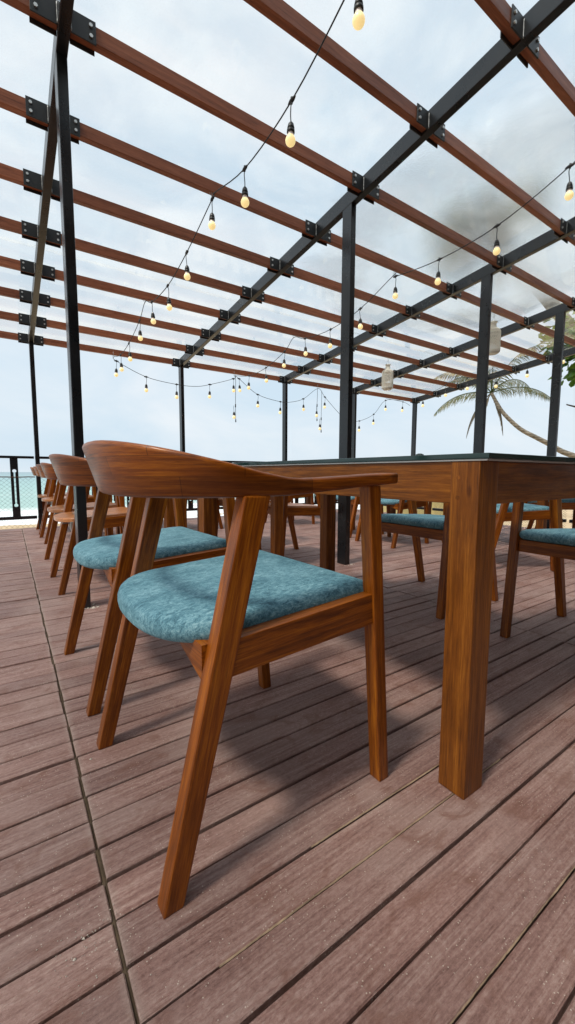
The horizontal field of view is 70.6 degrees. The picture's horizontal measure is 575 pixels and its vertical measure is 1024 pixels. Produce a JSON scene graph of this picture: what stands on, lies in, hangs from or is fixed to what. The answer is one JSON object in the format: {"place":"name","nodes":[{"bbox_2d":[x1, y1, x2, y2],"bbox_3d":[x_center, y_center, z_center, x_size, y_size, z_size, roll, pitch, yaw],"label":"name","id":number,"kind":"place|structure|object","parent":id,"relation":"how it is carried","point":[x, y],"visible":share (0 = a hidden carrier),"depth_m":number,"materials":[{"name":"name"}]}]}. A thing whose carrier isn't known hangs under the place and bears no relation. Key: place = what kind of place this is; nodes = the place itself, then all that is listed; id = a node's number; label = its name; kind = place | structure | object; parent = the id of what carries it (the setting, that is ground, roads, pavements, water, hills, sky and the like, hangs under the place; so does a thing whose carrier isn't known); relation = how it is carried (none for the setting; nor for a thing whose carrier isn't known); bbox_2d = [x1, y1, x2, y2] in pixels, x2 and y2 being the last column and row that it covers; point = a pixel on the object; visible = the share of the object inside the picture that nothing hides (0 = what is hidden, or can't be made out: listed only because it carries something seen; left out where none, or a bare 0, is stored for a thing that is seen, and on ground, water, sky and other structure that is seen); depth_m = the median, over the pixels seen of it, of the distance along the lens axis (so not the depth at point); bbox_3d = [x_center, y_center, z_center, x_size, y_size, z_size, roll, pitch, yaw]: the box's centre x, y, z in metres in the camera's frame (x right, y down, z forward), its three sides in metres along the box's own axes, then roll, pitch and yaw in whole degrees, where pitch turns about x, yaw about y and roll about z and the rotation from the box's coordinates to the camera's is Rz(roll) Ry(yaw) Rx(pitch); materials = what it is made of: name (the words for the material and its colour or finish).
{"place":"outdoors","nodes":[
{"label":"outdoors","id":0,"kind":"place"},
{"bbox_2d":[0,472,359,525],"bbox_3d":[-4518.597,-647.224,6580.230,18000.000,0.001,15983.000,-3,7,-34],"label":"sea","id":1,"kind":"structure","parent":0,"point":[27,498],"depth_m":30.87,"materials":[{"name":"liquid"}]},
{"bbox_2d":[0,510,572,529],"bbox_3d":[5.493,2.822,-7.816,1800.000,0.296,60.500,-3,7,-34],"label":"ground","id":2,"kind":"structure","parent":0,"point":[568,515],"depth_m":15.98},
{"bbox_2d":[434,345,574,457],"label":"palm tree","id":3,"kind":"object","parent":2,"relation":"on","point":[509,419],"visible":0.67,"depth_m":17.95,"materials":[{"name":"green plant"}]},
{"bbox_2d":[536,303,574,406],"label":"broadleaf tree","id":4,"kind":"object","parent":2,"relation":"on","point":[570,375],"visible":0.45,"depth_m":8.02,"materials":[{"name":"green plant"}]},
{"bbox_2d":[536,293,574,328],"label":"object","id":5,"kind":"object","parent":2,"relation":"on","point":[546,301],"depth_m":9.40,"materials":[{"name":"plant"}]},
{"bbox_2d":[0,0,574,471],"label":"sky","id":6,"kind":"structure","parent":0,"point":[229,49],"materials":[{"name":"white"}]},
{"bbox_2d":[219,759,574,1023],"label":"seam sand","id":7,"kind":"structure","parent":0,"point":[337,879],"depth_m":0.71,"materials":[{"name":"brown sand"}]},
{"bbox_2d":[383,502,442,514],"bbox_3d":[6.818,-0.981,19.434,5.000,2.350,3.000,-1,6,-14],"label":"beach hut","id":8,"kind":"object","parent":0,"point":[437,504],"depth_m":18.22,"materials":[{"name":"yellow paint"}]},
{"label":"deck base","id":9,"kind":"structure","parent":0,"visible":0},
{"bbox_2d":[22,530,139,1023],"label":"joint grit","id":10,"kind":"object","parent":9,"relation":"on","point":[105,883],"visible":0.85,"depth_m":0.76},
{"bbox_2d":[0,509,574,1023],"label":"deck","id":11,"kind":"structure","parent":9,"relation":"on","point":[404,927],"depth_m":0.83,"materials":[{"name":"brown wood"}]},
{"bbox_2d":[0,455,36,528],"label":"railing","id":12,"kind":"object","parent":11,"relation":"on","point":[17,515],"visible":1,"depth_m":5.15,"materials":[{"name":"black metal"}]},
{"bbox_2d":[30,467,88,534],"bbox_3d":[-2.829,-0.161,5.040,0.582,0.782,0.554,-4,7,-35],"label":"dining chair","id":13,"kind":"object","parent":11,"relation":"on","point":[47,488],"visible":0.23,"depth_m":4.87,"materials":[{"name":"brown wood"}]},
{"bbox_2d":[33,466,96,543],"bbox_3d":[-2.400,-0.099,4.415,0.582,0.782,0.554,-4,7,-36],"label":"dining chair","id":14,"kind":"object","parent":11,"relation":"on","point":[50,500],"visible":0.35,"depth_m":4.31,"materials":[{"name":"brown wood"}]},
{"bbox_2d":[36,464,122,570],"bbox_3d":[-1.668,0.013,3.279,0.582,0.782,0.554,-4,7,-35],"label":"dining chair","id":15,"kind":"object","parent":11,"relation":"on","point":[58,507],"visible":0.23,"depth_m":3.37,"materials":[{"name":"brown wood"}]},
{"bbox_2d":[40,462,127,595],"bbox_3d":[-1.287,0.069,2.707,0.582,0.782,0.554,-4,7,-35],"label":"dining chair","id":16,"kind":"object","parent":11,"relation":"on","point":[115,516],"visible":0.34,"depth_m":2.54,"materials":[{"name":"brown wood"}]},
{"bbox_2d":[40,456,129,524],"bbox_3d":[-2.475,-0.307,5.824,1.826,0.924,0.052,-3,7,-34],"label":"railing","id":17,"kind":"object","parent":11,"relation":"on","point":[45,457],"visible":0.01,"depth_m":5.41,"materials":[{"name":"black metal"}]},
{"bbox_2d":[49,454,234,716],"bbox_3d":[-0.539,0.185,1.528,0.582,0.782,0.554,-4,7,-35],"label":"dining chair","id":18,"kind":"object","parent":11,"relation":"on","point":[112,556],"visible":0.55,"depth_m":1.31,"materials":[{"name":"brown wood"}]},
{"bbox_2d":[105,495,186,535],"bbox_3d":[-1.944,-0.149,5.043,0.881,0.766,1.545,-3,7,-34],"label":"dining table","id":19,"kind":"object","parent":11,"relation":"on","point":[184,502],"visible":0.01,"depth_m":4.66,"materials":[{"name":"brown wood"}]},
{"bbox_2d":[115,496,282,555],"bbox_3d":[-0.816,0.013,3.400,0.881,0.766,1.545,-3,7,-34],"label":"dining table","id":20,"kind":"object","parent":11,"relation":"on","point":[276,525],"visible":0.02,"depth_m":3.01,"materials":[{"name":"brown wood"}]},
{"bbox_2d":[187,498,222,528],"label":"dining chair","id":21,"kind":"object","parent":11,"relation":"on","point":[220,523],"visible":0.02,"depth_m":5.24,"materials":[{"name":"brown wood"}]},
{"bbox_2d":[187,461,264,516],"bbox_3d":[-0.932,-0.401,6.874,1.805,0.924,0.052,-3,7,-34],"label":"railing","id":22,"kind":"object","parent":11,"relation":"on","point":[190,506],"visible":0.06,"depth_m":6.52,"materials":[{"name":"black metal"}]},
{"bbox_2d":[217,498,235,536],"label":"dining chair","id":23,"kind":"object","parent":11,"relation":"on","point":[219,502],"visible":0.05,"depth_m":4.17,"materials":[{"name":"brown wood"}]},
{"bbox_2d":[82,440,397,918],"bbox_3d":[-0.150,0.239,0.982,0.582,0.782,0.554,-4,7,-36],"label":"dining chair","id":24,"kind":"object","parent":11,"relation":"on","point":[244,603],"visible":1,"depth_m":0.76,"materials":[{"name":"brown wood"}]},
{"bbox_2d":[2,558,571,1013],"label":"sand grains","id":25,"kind":"object","parent":11,"relation":"on","point":[186,940],"visible":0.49,"depth_m":0.64},
{"bbox_2d":[0,0,574,607],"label":"pergola","id":26,"kind":"object","parent":11,"relation":"on","point":[472,196],"visible":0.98,"depth_m":3.22,"materials":[{"name":"black paint"}]},
{"bbox_2d":[113,0,344,356],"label":"string light wire","id":27,"kind":"object","parent":26,"relation":"hanging from","point":[292,98],"visible":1,"depth_m":2.29,"materials":[{"name":"black rubber"}]},
{"bbox_2d":[128,344,132,361],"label":"string bulb","id":28,"kind":"object","parent":27,"relation":"hanging from","point":[130,359],"visible":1,"depth_m":4.78,"materials":[{"name":"yellow glass"}]},
{"bbox_2d":[138,324,142,340],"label":"string bulb","id":29,"kind":"object","parent":27,"relation":"hanging from","point":[140,337],"visible":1,"depth_m":4.37,"materials":[{"name":"yellow glass"}]},
{"bbox_2d":[151,304,155,323],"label":"string bulb","id":30,"kind":"object","parent":27,"relation":"hanging from","point":[153,320],"visible":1,"depth_m":3.99,"materials":[{"name":"yellow glass"}]},
{"bbox_2d":[166,288,171,310],"bbox_3d":[-1.055,-1.898,3.606,0.051,0.209,0.051,-7,8,-28],"label":"string bulb","id":31,"kind":"object","parent":27,"relation":"hanging from","point":[169,307],"visible":1,"depth_m":3.60,"materials":[{"name":"yellow glass"}]},
{"bbox_2d":[184,254,189,279],"bbox_3d":[-0.793,-1.940,3.206,0.050,0.209,0.050,1,6,8],"label":"string bulb","id":32,"kind":"object","parent":27,"relation":"hanging from","point":[187,274],"visible":1,"depth_m":3.20,"materials":[{"name":"yellow glass"}]},
{"bbox_2d":[208,201,215,229],"bbox_3d":[-0.518,-2.049,2.792,0.051,0.209,0.051,1,2,-7],"label":"string bulb","id":33,"kind":"object","parent":27,"relation":"hanging from","point":[211,225],"visible":1,"depth_m":2.78,"materials":[{"name":"yellow glass"}]},
{"bbox_2d":[241,172,248,207],"bbox_3d":[-0.254,-1.931,2.420,0.051,0.209,0.051,-1,9,-11],"label":"string bulb","id":34,"kind":"object","parent":27,"relation":"hanging from","point":[244,202],"visible":1,"depth_m":2.41,"materials":[{"name":"yellow glass"}]},
{"bbox_2d":[285,102,294,147],"bbox_3d":[0.018,-1.926,2.013,0.051,0.209,0.051,-2,7,-36],"label":"string bulb","id":35,"kind":"object","parent":27,"relation":"hanging from","point":[290,140],"visible":1,"depth_m":2.00,"materials":[{"name":"yellow glass"}]},
{"bbox_2d":[352,0,364,30],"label":"string bulb","id":36,"kind":"object","parent":27,"relation":"hanging from","point":[358,21],"visible":1,"depth_m":1.61,"materials":[{"name":"yellow glass"}]},
{"bbox_2d":[112,356,408,421],"bbox_3d":[0.170,-1.994,7.157,6.076,0.617,0.051,-3,7,-34],"label":"string light wire","id":37,"kind":"object","parent":26,"relation":"hanging from","point":[250,389],"visible":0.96,"depth_m":6.54,"materials":[{"name":"black rubber"}]},
{"bbox_2d":[114,362,117,376],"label":"string bulb","id":38,"kind":"object","parent":37,"relation":"hanging from","point":[116,373],"visible":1,"depth_m":5.44,"materials":[{"name":"yellow glass"}]},
{"bbox_2d":[235,376,235,421],"bbox_3d":[-0.828,-1.798,6.471,0.017,0.725,0.018,4,7,33],"label":"loose light cord","id":39,"kind":"object","parent":37,"relation":"hanging from","point":[235,398],"visible":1,"depth_m":6.47,"materials":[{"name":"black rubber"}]},
{"bbox_2d":[382,361,392,390],"bbox_3d":[1.528,-2.113,6.196,0.172,0.487,0.172,-3,7,-34],"label":"hanging lantern","id":40,"kind":"object","parent":26,"relation":"hanging from","point":[387,371],"visible":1,"depth_m":6.15,"materials":[{"name":"beige metal"}]},
{"bbox_2d":[235,161,574,376],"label":"string light wire","id":41,"kind":"object","parent":26,"relation":"hanging from","point":[570,165],"visible":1,"depth_m":3.39,"materials":[{"name":"black rubber"}]},
{"bbox_2d":[304,343,307,355],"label":"string bulb","id":42,"kind":"object","parent":41,"relation":"hanging from","point":[305,351],"visible":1,"depth_m":5.00,"materials":[{"name":"yellow glass"}]},
{"bbox_2d":[328,337,331,347],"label":"string bulb","id":43,"kind":"object","parent":41,"relation":"hanging from","point":[330,343],"visible":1,"depth_m":4.61,"materials":[{"name":"yellow glass"}]},
{"bbox_2d":[358,312,362,329],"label":"string bulb","id":44,"kind":"object","parent":41,"relation":"hanging from","point":[360,326],"visible":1,"depth_m":4.21,"materials":[{"name":"yellow glass"}]},
{"bbox_2d":[392,281,397,298],"bbox_3d":[1.019,-2.117,3.833,0.051,0.209,0.051,1,3,11],"label":"string bulb","id":45,"kind":"object","parent":41,"relation":"hanging from","point":[395,295],"visible":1,"depth_m":3.82,"materials":[{"name":"yellow glass"}]},
{"bbox_2d":[435,264,440,284],"bbox_3d":[1.280,-2.034,3.444,0.051,0.209,0.051,1,4,-29],"label":"string bulb","id":46,"kind":"object","parent":41,"relation":"hanging from","point":[438,280],"visible":1,"depth_m":3.43,"materials":[{"name":"yellow glass"}]},
{"bbox_2d":[493,227,499,254],"bbox_3d":[1.565,-2.031,3.037,0.051,0.209,0.051,2,5,36],"label":"string bulb","id":47,"kind":"object","parent":41,"relation":"hanging from","point":[496,250],"visible":1,"depth_m":3.03,"materials":[{"name":"yellow glass"}]},
{"bbox_2d":[564,169,573,200],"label":"string bulb","id":48,"kind":"object","parent":41,"relation":"hanging from","point":[569,194],"visible":1,"depth_m":2.63,"materials":[{"name":"yellow glass"}]},
{"bbox_2d":[390,344,573,399],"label":"string light wire","id":49,"kind":"object","parent":26,"relation":"hanging from","point":[527,363],"visible":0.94,"depth_m":6.62,"materials":[{"name":"black rubber"}]},
{"bbox_2d":[489,316,500,355],"bbox_3d":[2.480,-2.155,4.898,0.172,0.487,0.172,-3,7,-34],"label":"hanging lantern","id":50,"kind":"object","parent":26,"relation":"hanging from","point":[493,350],"visible":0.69,"depth_m":4.85,"materials":[{"name":"beige metal"}]},
{"bbox_2d":[265,493,314,523],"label":"dining chair","id":51,"kind":"object","parent":11,"relation":"on","point":[292,497],"visible":0.11,"depth_m":5.72,"materials":[{"name":"brown wood"}]},
{"bbox_2d":[269,497,310,514],"bbox_3d":[0.467,-0.296,6.684,0.881,0.766,1.545,-3,7,-34],"label":"dining table","id":52,"kind":"object","parent":11,"relation":"on","point":[308,500],"depth_m":7.49,"materials":[{"name":"brown wood"}]},
{"bbox_2d":[267,494,320,556],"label":"dining chair","id":53,"kind":"object","parent":11,"relation":"on","point":[290,510],"visible":0.16,"depth_m":3.29,"materials":[{"name":"brown wood"}]},
{"bbox_2d":[295,494,337,508],"bbox_3d":[0.514,-0.490,7.858,1.591,0.924,0.052,-3,7,-34],"label":"railing","id":54,"kind":"object","parent":11,"relation":"on","point":[298,501],"visible":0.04,"depth_m":7.76,"materials":[{"name":"black metal"}]},
{"bbox_2d":[336,495,383,537],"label":"dining chair","id":55,"kind":"object","parent":11,"relation":"on","point":[355,502],"visible":0.09,"depth_m":4.55,"materials":[{"name":"brown wood"}]},
{"bbox_2d":[199,453,574,799],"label":"dining table","id":56,"kind":"object","parent":11,"relation":"on","point":[473,489],"visible":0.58,"depth_m":0.91,"materials":[{"name":"brown wood"}]},
{"bbox_2d":[359,504,423,513],"bbox_3d":[1.842,-0.454,7.549,0.052,0.924,1.961,-3,7,-34],"label":"railing","id":57,"kind":"object","parent":11,"relation":"on","point":[421,508],"visible":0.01,"depth_m":6.97,"materials":[{"name":"black metal"}]},
{"bbox_2d":[355,498,428,548],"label":"dining chair","id":58,"kind":"object","parent":11,"relation":"on","point":[400,506],"visible":0.27,"depth_m":4.03,"materials":[{"name":"brown wood"}]},
{"bbox_2d":[350,503,445,519],"bbox_3d":[1.595,-0.134,5.041,0.881,0.766,1.545,-3,7,-34],"label":"dining table","id":59,"kind":"object","parent":11,"relation":"on","point":[393,510],"visible":0.02,"depth_m":5.39,"materials":[{"name":"brown wood"}]},
{"bbox_2d":[428,502,431,513],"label":"dining chair","id":60,"kind":"object","parent":11,"relation":"on","point":[429,506],"depth_m":5.52,"materials":[{"name":"brown wood"}]},
{"bbox_2d":[381,500,497,618],"bbox_3d":[0.854,0.111,2.368,0.582,0.782,0.554,-3,7,-34],"label":"dining chair","id":61,"kind":"object","parent":11,"relation":"on","point":[414,525],"visible":0.27,"depth_m":2.19,"materials":[{"name":"brown wood"}]},
{"bbox_2d":[432,502,566,527],"bbox_3d":[2.970,-0.292,5.906,0.052,0.924,1.961,-3,7,-34],"label":"railing","id":62,"kind":"object","parent":11,"relation":"on","point":[441,509],"visible":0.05,"depth_m":6.57,"materials":[{"name":"black metal"}]},
{"bbox_2d":[494,503,553,570],"bbox_3d":[1.724,0.028,3.266,0.582,0.782,0.554,0,5,0],"label":"dining chair","id":63,"kind":"object","parent":11,"relation":"on","point":[530,512],"visible":0.09,"depth_m":3.00,"materials":[{"name":"brown wood"}]},
{"bbox_2d":[524,500,548,506],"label":"dining chair","id":64,"kind":"object","parent":11,"relation":"on","point":[533,502],"visible":0.01,"depth_m":3.95,"materials":[{"name":"brown wood"}]},
{"bbox_2d":[500,499,574,637],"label":"dining chair","id":65,"kind":"object","parent":11,"relation":"on","point":[556,541],"visible":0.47,"depth_m":1.78,"materials":[{"name":"brown wood"}]},
{"bbox_2d":[527,498,574,528],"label":"dining chair","id":66,"kind":"object","parent":11,"relation":"on","point":[568,504],"visible":0.02,"depth_m":3.90,"materials":[{"name":"brown wood"}]},
{"bbox_2d":[535,500,574,528],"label":"dining table","id":67,"kind":"object","parent":11,"relation":"on","point":[541,524],"depth_m":3.77,"materials":[{"name":"brown wood"}]}
]}

